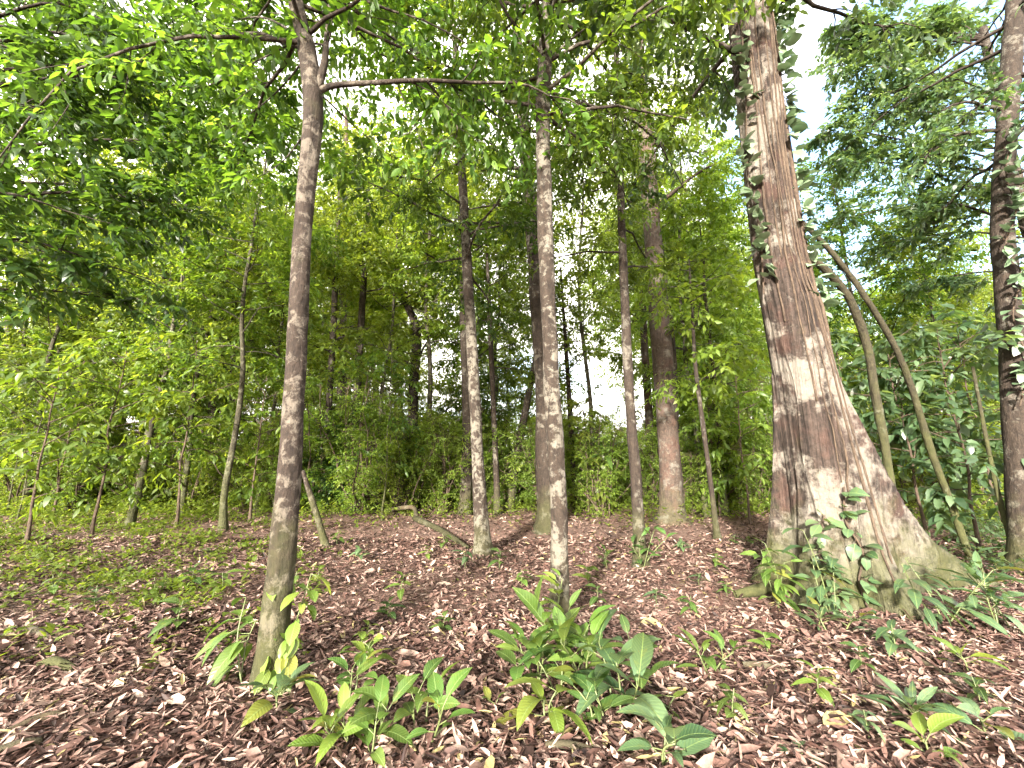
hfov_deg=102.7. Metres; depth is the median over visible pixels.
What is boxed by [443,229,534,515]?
thin tree
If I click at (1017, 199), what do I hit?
climbing vine
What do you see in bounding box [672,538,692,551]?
seedling
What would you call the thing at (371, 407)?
thicket bush
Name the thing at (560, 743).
fallen stick
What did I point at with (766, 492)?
thicket bush
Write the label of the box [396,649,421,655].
fallen leaf
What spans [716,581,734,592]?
seedling
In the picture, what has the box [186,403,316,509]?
thicket bush
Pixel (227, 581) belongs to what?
seedling
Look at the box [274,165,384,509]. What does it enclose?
thin tree
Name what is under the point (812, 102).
sky
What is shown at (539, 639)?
broadleaf seedling
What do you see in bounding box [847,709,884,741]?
seedling
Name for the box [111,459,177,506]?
leafy shrub
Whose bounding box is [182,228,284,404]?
understory tree
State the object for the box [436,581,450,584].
fallen leaf
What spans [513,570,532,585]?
seedling
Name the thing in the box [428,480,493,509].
leafy shrub
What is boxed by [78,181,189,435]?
pale tree
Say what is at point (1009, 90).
edge tree
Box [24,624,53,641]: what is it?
fallen stick
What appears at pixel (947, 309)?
understory tree
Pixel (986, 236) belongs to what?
canopy tree
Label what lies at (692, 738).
broadleaf seedling
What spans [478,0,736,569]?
slim grey tree
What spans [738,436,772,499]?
thicket bush
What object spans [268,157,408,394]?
understory tree
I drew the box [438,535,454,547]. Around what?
seedling
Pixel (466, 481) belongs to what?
speckled tree
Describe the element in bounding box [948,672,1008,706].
seedling
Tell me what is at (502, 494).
thicket bush
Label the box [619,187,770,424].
understory tree
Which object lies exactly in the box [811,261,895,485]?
hanging stem
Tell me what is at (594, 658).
broadleaf seedling
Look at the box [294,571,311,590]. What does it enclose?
seedling
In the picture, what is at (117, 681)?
fallen leaf
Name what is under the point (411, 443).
thicket bush
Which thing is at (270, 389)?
understory tree
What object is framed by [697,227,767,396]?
understory tree
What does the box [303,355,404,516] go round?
thicket bush
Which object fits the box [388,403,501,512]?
thicket bush
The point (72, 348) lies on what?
understory tree
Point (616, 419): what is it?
thicket bush
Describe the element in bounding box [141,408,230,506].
thicket bush
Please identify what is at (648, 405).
pale tree
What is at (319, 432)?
thicket bush
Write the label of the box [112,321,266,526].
young tree
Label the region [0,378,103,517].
sapling
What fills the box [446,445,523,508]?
thicket bush
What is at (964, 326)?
young tree
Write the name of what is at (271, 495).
thicket bush
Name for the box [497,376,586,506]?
thicket bush
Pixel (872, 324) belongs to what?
canopy tree
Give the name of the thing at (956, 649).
broadleaf seedling
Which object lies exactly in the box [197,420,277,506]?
thicket bush
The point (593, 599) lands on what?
seedling
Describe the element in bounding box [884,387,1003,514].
thicket bush
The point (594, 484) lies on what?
thicket bush
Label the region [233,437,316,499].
thicket bush
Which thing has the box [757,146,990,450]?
understory tree
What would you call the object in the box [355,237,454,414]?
understory tree
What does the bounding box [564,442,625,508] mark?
thicket bush
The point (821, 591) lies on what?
climbing plant
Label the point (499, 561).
seedling
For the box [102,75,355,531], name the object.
understory tree
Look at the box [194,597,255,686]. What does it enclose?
drooping plant
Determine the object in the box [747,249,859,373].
understory tree
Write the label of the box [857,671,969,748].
strap rosette
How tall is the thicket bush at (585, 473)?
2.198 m
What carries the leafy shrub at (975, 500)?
on the forest floor
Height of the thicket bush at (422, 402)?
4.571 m
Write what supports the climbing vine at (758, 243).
attached to the buttressed tree at (823, 450)
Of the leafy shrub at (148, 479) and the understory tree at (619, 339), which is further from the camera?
the understory tree at (619, 339)
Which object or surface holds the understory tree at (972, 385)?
on the forest floor
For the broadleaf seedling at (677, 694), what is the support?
on the forest floor
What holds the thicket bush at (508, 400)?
on the forest floor
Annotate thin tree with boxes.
[1,292,36,437]
[184,244,277,459]
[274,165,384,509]
[311,166,418,510]
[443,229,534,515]
[521,246,637,512]
[589,65,743,515]
[629,246,769,539]
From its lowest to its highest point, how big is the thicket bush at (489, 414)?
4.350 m
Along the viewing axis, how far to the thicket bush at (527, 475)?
11.87 m
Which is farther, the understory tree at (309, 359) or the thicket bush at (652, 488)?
the understory tree at (309, 359)
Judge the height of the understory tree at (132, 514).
12.018 m
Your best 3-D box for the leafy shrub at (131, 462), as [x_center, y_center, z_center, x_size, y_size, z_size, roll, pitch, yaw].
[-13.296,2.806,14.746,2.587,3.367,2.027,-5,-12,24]
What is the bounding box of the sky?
[0,0,1023,448]
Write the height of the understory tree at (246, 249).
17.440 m
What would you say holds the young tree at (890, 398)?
on the forest floor
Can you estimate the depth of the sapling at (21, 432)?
11.83 m
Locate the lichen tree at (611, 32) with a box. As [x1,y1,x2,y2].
[305,0,784,629]
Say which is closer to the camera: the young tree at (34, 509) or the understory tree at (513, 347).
the young tree at (34, 509)
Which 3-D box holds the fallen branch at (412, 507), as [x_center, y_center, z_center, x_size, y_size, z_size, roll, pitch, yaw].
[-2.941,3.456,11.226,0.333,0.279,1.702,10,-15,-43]
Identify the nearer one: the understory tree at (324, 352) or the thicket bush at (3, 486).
the thicket bush at (3, 486)
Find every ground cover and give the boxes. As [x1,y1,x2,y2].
[0,488,997,527]
[0,501,354,679]
[23,518,962,661]
[908,508,1023,584]
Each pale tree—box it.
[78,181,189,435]
[315,89,372,412]
[573,89,695,504]
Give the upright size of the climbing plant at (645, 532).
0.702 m
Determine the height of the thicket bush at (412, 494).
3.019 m
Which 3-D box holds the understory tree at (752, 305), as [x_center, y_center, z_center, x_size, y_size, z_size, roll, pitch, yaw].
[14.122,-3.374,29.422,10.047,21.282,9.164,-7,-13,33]
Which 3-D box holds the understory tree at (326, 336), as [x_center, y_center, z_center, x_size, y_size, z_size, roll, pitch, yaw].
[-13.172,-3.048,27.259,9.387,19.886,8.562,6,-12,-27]
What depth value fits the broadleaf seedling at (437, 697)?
2.23 m
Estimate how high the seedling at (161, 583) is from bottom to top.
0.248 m
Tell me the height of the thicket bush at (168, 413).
5.519 m
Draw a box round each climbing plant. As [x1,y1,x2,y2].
[253,574,330,696]
[529,568,562,630]
[626,525,675,570]
[739,538,807,611]
[782,528,865,616]
[793,595,881,633]
[894,557,1023,636]
[934,547,1023,632]
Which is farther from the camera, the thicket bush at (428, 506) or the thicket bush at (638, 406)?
the thicket bush at (638, 406)
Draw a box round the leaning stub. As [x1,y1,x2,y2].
[302,470,329,548]
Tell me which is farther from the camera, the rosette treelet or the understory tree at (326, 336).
the understory tree at (326, 336)
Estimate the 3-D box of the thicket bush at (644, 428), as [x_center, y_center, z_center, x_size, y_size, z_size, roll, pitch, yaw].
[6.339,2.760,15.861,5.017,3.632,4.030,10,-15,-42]
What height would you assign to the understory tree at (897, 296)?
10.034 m
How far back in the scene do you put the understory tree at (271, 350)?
17.57 m
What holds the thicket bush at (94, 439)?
on the forest floor
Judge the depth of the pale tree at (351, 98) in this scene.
17.20 m
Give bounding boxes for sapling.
[0,354,61,509]
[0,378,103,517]
[50,322,152,443]
[306,365,386,432]
[334,347,427,520]
[432,353,515,508]
[454,362,514,445]
[560,389,587,434]
[634,347,682,424]
[930,322,1000,478]
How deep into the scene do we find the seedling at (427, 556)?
6.46 m
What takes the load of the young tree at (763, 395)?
on the forest floor
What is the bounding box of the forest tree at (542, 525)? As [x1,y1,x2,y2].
[400,0,637,534]
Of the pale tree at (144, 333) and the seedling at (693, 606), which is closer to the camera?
the seedling at (693, 606)
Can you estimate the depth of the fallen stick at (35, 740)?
2.17 m
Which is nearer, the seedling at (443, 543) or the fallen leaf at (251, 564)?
the fallen leaf at (251, 564)
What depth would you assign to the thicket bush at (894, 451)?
12.16 m
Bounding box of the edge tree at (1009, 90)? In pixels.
[830,0,1023,572]
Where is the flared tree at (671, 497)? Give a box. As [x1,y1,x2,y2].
[567,20,740,525]
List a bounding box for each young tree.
[0,328,141,512]
[0,348,132,543]
[8,328,197,534]
[77,338,204,512]
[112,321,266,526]
[192,349,320,521]
[563,382,625,515]
[676,355,772,523]
[677,381,763,516]
[830,325,919,459]
[832,325,990,534]
[857,300,1023,551]
[878,328,1000,493]
[886,312,1003,527]
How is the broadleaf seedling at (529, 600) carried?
on the forest floor
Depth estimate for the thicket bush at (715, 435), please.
12.26 m
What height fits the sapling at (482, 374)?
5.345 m
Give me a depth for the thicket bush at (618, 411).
14.78 m
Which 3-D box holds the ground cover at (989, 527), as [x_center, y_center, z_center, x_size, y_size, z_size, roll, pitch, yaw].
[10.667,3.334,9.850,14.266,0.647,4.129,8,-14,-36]
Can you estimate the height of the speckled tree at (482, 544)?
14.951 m
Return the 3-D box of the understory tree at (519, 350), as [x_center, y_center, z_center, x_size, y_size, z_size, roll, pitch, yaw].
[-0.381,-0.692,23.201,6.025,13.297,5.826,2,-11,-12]
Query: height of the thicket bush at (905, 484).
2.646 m
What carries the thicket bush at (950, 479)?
on the forest floor
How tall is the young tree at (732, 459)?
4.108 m
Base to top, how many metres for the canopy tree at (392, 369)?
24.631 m
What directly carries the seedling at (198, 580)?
on the forest floor
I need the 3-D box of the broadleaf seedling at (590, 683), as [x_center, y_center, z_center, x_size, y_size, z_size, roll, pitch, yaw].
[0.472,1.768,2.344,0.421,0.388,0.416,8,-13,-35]
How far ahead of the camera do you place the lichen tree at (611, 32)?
4.82 m
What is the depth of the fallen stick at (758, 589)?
4.49 m
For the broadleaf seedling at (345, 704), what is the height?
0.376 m
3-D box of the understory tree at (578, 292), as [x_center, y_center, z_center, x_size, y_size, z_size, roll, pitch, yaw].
[2.557,-2.572,13.648,6.341,13.432,5.783,1,-11,-4]
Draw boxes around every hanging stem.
[804,222,972,556]
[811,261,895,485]
[971,366,1005,533]
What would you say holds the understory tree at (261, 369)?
on the forest floor
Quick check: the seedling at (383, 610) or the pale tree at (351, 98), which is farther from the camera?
the pale tree at (351, 98)
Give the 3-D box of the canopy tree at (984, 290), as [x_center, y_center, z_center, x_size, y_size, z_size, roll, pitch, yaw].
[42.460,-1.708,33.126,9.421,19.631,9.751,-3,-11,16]
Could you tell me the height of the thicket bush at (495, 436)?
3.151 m
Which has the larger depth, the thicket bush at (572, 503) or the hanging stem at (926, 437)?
the thicket bush at (572, 503)
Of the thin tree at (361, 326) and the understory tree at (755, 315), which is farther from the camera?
the understory tree at (755, 315)
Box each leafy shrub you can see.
[0,481,63,507]
[54,473,114,510]
[106,425,168,504]
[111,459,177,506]
[189,472,251,507]
[302,409,366,509]
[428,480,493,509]
[439,416,532,506]
[520,456,581,499]
[603,421,645,496]
[617,457,645,502]
[654,438,742,517]
[926,475,996,515]
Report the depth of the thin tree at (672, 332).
12.55 m
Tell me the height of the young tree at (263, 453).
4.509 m
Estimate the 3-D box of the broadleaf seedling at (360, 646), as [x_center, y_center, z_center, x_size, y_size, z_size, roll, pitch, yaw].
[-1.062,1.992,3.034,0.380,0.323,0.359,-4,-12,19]
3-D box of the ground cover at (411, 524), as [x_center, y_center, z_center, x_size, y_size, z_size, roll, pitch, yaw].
[-0.357,2.756,6.636,23.132,0.275,7.505,0,-11,0]
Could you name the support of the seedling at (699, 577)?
on the forest floor
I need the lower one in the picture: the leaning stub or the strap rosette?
the strap rosette
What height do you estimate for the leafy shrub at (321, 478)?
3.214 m
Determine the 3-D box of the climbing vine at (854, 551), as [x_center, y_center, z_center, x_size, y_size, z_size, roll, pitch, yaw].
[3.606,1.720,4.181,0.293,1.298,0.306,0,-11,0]
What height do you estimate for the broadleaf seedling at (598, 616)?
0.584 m
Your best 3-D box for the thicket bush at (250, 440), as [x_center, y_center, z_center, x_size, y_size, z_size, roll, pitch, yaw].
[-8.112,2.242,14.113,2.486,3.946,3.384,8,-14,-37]
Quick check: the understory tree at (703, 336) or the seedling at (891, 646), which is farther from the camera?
the understory tree at (703, 336)
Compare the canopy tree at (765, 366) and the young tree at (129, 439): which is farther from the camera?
the canopy tree at (765, 366)
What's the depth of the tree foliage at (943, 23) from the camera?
9.78 m
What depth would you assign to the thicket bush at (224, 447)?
12.57 m
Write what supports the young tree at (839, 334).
on the forest floor
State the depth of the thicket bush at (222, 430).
15.00 m
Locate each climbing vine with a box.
[727,1,778,293]
[772,0,843,317]
[802,509,854,611]
[840,487,882,615]
[991,125,1023,405]
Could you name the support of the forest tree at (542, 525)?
on the forest floor
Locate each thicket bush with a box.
[0,359,144,513]
[0,420,144,507]
[0,423,69,506]
[0,452,55,510]
[20,406,131,502]
[67,416,207,510]
[112,398,259,493]
[124,376,247,501]
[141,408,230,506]
[165,406,253,510]
[166,415,242,506]
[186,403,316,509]
[188,422,310,476]
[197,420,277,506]
[220,372,310,482]
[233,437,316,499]
[237,404,280,451]
[239,415,315,512]
[248,398,342,511]
[270,386,345,504]
[277,354,410,511]
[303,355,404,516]
[303,404,350,505]
[303,426,391,506]
[304,362,397,427]
[314,369,387,422]
[317,389,442,485]
[326,402,432,515]
[326,409,441,511]
[336,414,450,512]
[338,370,458,483]
[341,376,406,506]
[343,414,486,510]
[366,361,479,427]
[372,434,455,498]
[383,413,515,508]
[383,424,446,499]
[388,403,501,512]
[417,377,491,503]
[437,385,535,468]
[443,390,524,441]
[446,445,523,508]
[454,399,533,492]
[483,436,577,504]
[484,391,583,507]
[484,441,531,503]
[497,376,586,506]
[499,387,587,440]
[500,413,608,512]
[564,414,658,511]
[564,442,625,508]
[565,407,627,516]
[578,444,628,506]
[584,405,656,486]
[594,409,647,506]
[595,408,646,455]
[615,427,733,512]
[618,391,680,430]
[623,409,687,472]
[637,413,768,513]
[650,446,754,513]
[656,404,772,502]
[656,421,770,473]
[679,363,771,444]
[679,386,767,512]
[706,380,772,510]
[724,399,772,513]
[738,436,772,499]
[765,437,879,451]
[853,394,987,503]
[869,422,1001,511]
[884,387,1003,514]
[892,444,949,518]
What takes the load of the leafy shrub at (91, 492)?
on the forest floor
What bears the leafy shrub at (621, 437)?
on the forest floor
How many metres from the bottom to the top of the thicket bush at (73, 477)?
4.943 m
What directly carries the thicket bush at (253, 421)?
on the forest floor
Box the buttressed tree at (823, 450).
[567,0,1023,619]
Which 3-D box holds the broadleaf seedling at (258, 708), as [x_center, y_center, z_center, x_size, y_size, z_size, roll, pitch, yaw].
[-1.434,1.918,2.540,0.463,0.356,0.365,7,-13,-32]
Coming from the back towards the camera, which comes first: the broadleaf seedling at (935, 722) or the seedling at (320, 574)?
the seedling at (320, 574)
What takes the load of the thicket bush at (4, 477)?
on the forest floor
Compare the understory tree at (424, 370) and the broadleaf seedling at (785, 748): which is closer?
the broadleaf seedling at (785, 748)
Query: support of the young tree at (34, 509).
on the forest floor
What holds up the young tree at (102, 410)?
on the forest floor
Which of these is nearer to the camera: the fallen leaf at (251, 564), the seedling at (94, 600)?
the seedling at (94, 600)
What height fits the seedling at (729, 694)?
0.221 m
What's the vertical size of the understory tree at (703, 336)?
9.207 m
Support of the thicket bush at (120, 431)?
on the forest floor
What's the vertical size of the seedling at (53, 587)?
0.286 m
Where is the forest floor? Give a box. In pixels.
[0,488,1023,767]
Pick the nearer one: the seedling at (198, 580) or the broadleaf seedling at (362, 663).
the broadleaf seedling at (362, 663)
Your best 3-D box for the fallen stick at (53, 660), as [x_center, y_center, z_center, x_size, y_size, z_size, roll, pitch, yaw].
[-3.380,2.090,3.061,0.309,0.090,0.095,-1,-11,5]
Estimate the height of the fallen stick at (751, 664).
0.075 m
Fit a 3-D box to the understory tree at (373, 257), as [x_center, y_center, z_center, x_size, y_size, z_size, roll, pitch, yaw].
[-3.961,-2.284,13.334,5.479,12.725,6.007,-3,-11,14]
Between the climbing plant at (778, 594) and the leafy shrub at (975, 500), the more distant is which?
the leafy shrub at (975, 500)
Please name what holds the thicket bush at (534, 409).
on the forest floor
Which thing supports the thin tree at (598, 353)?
on the forest floor
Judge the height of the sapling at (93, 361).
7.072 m
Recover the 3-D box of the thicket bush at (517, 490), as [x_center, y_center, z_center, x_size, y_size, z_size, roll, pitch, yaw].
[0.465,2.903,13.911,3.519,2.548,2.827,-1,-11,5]
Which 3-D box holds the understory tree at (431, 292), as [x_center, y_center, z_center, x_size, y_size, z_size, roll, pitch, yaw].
[-2.705,-3.239,14.057,6.392,14.846,7.008,-10,-15,43]
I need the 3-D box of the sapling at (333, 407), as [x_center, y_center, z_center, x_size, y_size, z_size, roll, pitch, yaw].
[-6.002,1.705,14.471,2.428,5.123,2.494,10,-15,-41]
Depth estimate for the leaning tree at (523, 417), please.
12.85 m
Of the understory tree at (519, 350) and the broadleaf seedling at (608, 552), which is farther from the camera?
the understory tree at (519, 350)
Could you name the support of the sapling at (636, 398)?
on the forest floor
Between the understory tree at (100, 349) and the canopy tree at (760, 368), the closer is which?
the understory tree at (100, 349)
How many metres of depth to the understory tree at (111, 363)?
12.23 m
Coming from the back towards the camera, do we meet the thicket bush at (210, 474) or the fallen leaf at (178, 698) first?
the thicket bush at (210, 474)
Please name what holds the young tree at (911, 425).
on the forest floor
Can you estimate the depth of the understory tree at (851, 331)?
18.92 m
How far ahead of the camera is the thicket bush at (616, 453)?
11.87 m
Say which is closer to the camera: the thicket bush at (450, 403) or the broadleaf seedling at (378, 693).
the broadleaf seedling at (378, 693)
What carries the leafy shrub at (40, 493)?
on the forest floor
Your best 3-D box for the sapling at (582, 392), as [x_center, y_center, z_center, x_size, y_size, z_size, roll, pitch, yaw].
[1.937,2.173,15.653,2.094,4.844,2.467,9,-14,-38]
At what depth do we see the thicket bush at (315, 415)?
12.14 m
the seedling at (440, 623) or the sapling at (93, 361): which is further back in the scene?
the sapling at (93, 361)
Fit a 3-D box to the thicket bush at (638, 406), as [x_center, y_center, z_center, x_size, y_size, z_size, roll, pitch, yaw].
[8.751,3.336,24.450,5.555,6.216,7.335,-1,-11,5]
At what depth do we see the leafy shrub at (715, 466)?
11.86 m
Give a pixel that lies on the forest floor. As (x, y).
(496, 532)
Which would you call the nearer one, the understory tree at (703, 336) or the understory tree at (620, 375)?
the understory tree at (703, 336)
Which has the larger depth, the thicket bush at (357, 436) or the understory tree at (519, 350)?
the understory tree at (519, 350)
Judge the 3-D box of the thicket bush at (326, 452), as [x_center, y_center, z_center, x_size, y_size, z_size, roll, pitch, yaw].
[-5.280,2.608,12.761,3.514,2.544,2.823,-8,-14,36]
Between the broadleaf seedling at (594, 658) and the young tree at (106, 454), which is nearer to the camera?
the broadleaf seedling at (594, 658)
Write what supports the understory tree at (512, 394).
on the forest floor
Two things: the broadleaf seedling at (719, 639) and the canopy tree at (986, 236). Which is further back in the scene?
the canopy tree at (986, 236)
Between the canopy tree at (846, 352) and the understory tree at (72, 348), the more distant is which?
the canopy tree at (846, 352)
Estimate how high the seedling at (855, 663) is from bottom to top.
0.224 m
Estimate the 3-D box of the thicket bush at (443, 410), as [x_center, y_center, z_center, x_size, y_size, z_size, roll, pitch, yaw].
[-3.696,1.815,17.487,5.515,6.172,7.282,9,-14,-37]
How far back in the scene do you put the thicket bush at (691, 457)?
11.86 m
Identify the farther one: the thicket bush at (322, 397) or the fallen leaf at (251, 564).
the thicket bush at (322, 397)
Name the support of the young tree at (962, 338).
on the forest floor
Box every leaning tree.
[184,194,282,499]
[495,240,601,512]
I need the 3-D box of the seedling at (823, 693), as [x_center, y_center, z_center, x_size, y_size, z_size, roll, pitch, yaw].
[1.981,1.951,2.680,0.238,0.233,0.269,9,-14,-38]
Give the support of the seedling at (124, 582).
on the forest floor
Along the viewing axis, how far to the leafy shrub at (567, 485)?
12.34 m
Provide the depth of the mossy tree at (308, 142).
4.23 m
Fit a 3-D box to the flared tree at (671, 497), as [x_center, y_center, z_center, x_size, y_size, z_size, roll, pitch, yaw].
[4.268,-5.066,12.376,4.879,18.164,6.354,9,-14,-40]
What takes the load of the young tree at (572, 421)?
on the forest floor
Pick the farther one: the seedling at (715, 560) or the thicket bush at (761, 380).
the thicket bush at (761, 380)
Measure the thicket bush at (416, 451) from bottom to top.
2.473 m
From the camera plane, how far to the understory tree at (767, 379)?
17.20 m
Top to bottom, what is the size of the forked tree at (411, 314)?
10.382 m
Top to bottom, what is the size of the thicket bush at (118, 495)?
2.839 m
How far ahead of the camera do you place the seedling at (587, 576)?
5.28 m
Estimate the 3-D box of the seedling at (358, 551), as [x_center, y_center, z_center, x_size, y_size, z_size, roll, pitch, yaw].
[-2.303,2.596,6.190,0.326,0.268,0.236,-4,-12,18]
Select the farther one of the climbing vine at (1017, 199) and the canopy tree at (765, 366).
the canopy tree at (765, 366)
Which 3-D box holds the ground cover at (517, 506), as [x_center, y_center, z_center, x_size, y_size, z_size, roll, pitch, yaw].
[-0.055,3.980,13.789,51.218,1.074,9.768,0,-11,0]
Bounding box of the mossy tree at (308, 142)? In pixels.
[0,0,613,693]
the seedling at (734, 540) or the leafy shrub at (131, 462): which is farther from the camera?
the leafy shrub at (131, 462)
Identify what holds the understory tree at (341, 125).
on the forest floor
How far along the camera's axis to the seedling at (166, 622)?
3.58 m
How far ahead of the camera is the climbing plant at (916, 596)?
3.72 m
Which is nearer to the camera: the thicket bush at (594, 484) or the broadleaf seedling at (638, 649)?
the broadleaf seedling at (638, 649)
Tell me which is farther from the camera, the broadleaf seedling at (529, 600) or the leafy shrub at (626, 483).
the leafy shrub at (626, 483)
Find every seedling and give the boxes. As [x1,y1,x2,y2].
[38,574,73,594]
[74,585,113,611]
[113,579,133,600]
[145,577,171,593]
[147,597,204,637]
[175,561,214,585]
[205,569,243,594]
[238,662,318,726]
[288,680,377,765]
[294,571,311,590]
[303,565,328,590]
[328,647,390,698]
[330,530,346,541]
[337,631,393,660]
[337,674,418,766]
[348,545,369,562]
[352,620,382,640]
[374,596,407,618]
[383,571,419,600]
[393,657,474,744]
[417,545,432,559]
[429,610,457,630]
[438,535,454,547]
[453,550,473,564]
[482,686,505,708]
[487,548,509,569]
[488,625,580,683]
[495,677,592,745]
[496,622,602,673]
[505,613,593,695]
[512,574,602,670]
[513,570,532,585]
[547,605,623,669]
[553,667,634,729]
[572,565,600,588]
[572,609,673,738]
[584,583,606,605]
[595,543,615,568]
[617,614,681,692]
[617,704,717,766]
[644,589,667,606]
[655,691,689,719]
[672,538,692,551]
[672,627,749,676]
[676,596,700,614]
[687,573,708,587]
[707,553,728,568]
[707,683,748,720]
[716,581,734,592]
[729,534,744,543]
[746,535,756,545]
[747,629,785,651]
[777,739,822,767]
[790,658,836,708]
[838,641,875,674]
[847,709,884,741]
[869,619,926,660]
[892,712,964,766]
[929,635,1010,670]
[932,689,1023,740]
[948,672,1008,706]
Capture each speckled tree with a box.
[292,0,581,557]
[383,124,526,515]
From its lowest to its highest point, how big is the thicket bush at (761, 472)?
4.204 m
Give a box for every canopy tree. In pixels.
[334,306,431,413]
[723,304,771,420]
[746,329,771,421]
[828,259,927,407]
[830,313,873,408]
[842,319,885,401]
[852,192,993,382]
[969,255,1023,320]
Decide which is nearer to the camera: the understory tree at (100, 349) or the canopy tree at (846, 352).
the understory tree at (100, 349)
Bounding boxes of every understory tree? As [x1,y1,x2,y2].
[0,2,287,509]
[0,167,151,513]
[0,176,119,476]
[0,178,151,481]
[0,220,201,503]
[1,311,54,423]
[15,231,178,445]
[48,79,289,527]
[88,169,293,515]
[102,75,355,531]
[125,317,250,475]
[135,144,318,387]
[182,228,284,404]
[185,226,323,412]
[201,179,370,511]
[219,310,324,422]
[254,116,417,397]
[259,216,365,404]
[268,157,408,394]
[268,276,335,406]
[273,98,451,398]
[280,324,391,400]
[310,138,454,396]
[313,113,460,512]
[330,73,515,509]
[338,277,457,424]
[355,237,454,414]
[394,135,558,398]
[419,172,561,449]
[443,342,520,409]
[455,269,534,445]
[497,126,684,510]
[568,156,722,391]
[572,188,716,429]
[581,93,761,517]
[590,166,737,390]
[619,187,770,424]
[629,173,772,515]
[632,205,762,397]
[640,256,772,463]
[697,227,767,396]
[717,214,832,424]
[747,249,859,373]
[755,328,848,410]
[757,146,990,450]
[826,308,878,412]
[838,183,1023,522]
[876,251,997,411]
[930,266,1023,386]
[932,270,997,394]
[934,345,997,413]
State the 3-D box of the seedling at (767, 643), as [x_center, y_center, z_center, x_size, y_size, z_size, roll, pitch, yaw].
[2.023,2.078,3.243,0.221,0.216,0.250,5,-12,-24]
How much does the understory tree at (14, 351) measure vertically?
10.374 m
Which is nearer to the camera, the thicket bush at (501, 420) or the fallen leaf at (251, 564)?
the fallen leaf at (251, 564)
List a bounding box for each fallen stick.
[0,737,42,753]
[1,706,102,734]
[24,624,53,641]
[36,656,76,670]
[545,739,598,751]
[733,579,782,597]
[743,661,787,672]
[861,621,994,720]
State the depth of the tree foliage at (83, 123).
4.87 m
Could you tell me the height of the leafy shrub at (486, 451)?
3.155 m
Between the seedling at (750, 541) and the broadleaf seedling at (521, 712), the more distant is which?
the seedling at (750, 541)
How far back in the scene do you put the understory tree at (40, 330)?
13.18 m
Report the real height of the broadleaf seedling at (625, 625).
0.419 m
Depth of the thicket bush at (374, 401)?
13.49 m
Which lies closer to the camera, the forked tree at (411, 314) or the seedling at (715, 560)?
the seedling at (715, 560)
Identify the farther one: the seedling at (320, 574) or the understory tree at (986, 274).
the understory tree at (986, 274)
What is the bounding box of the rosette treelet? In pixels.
[585,438,627,515]
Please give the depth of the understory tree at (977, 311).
23.75 m
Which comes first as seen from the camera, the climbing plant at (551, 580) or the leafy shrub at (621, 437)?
the climbing plant at (551, 580)
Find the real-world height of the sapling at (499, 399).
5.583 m
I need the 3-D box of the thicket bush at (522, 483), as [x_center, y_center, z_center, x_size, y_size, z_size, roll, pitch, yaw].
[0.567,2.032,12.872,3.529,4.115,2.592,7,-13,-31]
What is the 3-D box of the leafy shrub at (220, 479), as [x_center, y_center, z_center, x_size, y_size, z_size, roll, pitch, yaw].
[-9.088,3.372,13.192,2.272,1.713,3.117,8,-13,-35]
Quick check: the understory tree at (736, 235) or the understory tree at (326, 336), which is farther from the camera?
the understory tree at (326, 336)
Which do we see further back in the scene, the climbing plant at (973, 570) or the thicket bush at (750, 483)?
the thicket bush at (750, 483)
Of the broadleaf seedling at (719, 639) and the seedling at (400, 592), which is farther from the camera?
the seedling at (400, 592)
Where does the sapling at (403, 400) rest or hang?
on the forest floor
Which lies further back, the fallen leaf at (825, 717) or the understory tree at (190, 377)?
the understory tree at (190, 377)
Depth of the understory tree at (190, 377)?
15.19 m
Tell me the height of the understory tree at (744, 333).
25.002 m
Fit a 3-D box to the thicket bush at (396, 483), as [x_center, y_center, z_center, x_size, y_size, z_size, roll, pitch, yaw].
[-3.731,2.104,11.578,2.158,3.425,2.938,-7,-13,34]
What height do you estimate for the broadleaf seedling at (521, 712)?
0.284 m
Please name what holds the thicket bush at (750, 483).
on the forest floor
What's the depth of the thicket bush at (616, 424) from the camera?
13.17 m
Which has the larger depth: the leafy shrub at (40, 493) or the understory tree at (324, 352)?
the understory tree at (324, 352)
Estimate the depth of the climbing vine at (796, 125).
5.35 m
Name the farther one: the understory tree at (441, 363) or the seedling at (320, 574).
the understory tree at (441, 363)
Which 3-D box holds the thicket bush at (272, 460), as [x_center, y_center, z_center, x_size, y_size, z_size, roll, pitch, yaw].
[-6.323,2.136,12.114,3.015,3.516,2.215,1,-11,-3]
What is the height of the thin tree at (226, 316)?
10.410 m
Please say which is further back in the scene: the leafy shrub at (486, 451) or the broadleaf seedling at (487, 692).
the leafy shrub at (486, 451)
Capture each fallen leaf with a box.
[108,678,123,686]
[166,693,185,703]
[243,563,266,568]
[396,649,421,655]
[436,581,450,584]
[641,618,663,625]
[823,710,852,725]
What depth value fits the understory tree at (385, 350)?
18.48 m
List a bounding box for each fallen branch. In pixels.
[386,505,418,516]
[412,516,468,549]
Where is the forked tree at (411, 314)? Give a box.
[312,189,453,506]
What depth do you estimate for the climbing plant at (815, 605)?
3.64 m
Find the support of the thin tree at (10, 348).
on the forest floor
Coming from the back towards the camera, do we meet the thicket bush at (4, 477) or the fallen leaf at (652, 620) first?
the thicket bush at (4, 477)
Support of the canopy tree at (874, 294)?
on the forest floor
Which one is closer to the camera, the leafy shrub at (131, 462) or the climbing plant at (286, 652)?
the climbing plant at (286, 652)
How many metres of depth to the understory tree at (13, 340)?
12.46 m
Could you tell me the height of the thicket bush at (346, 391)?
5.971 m

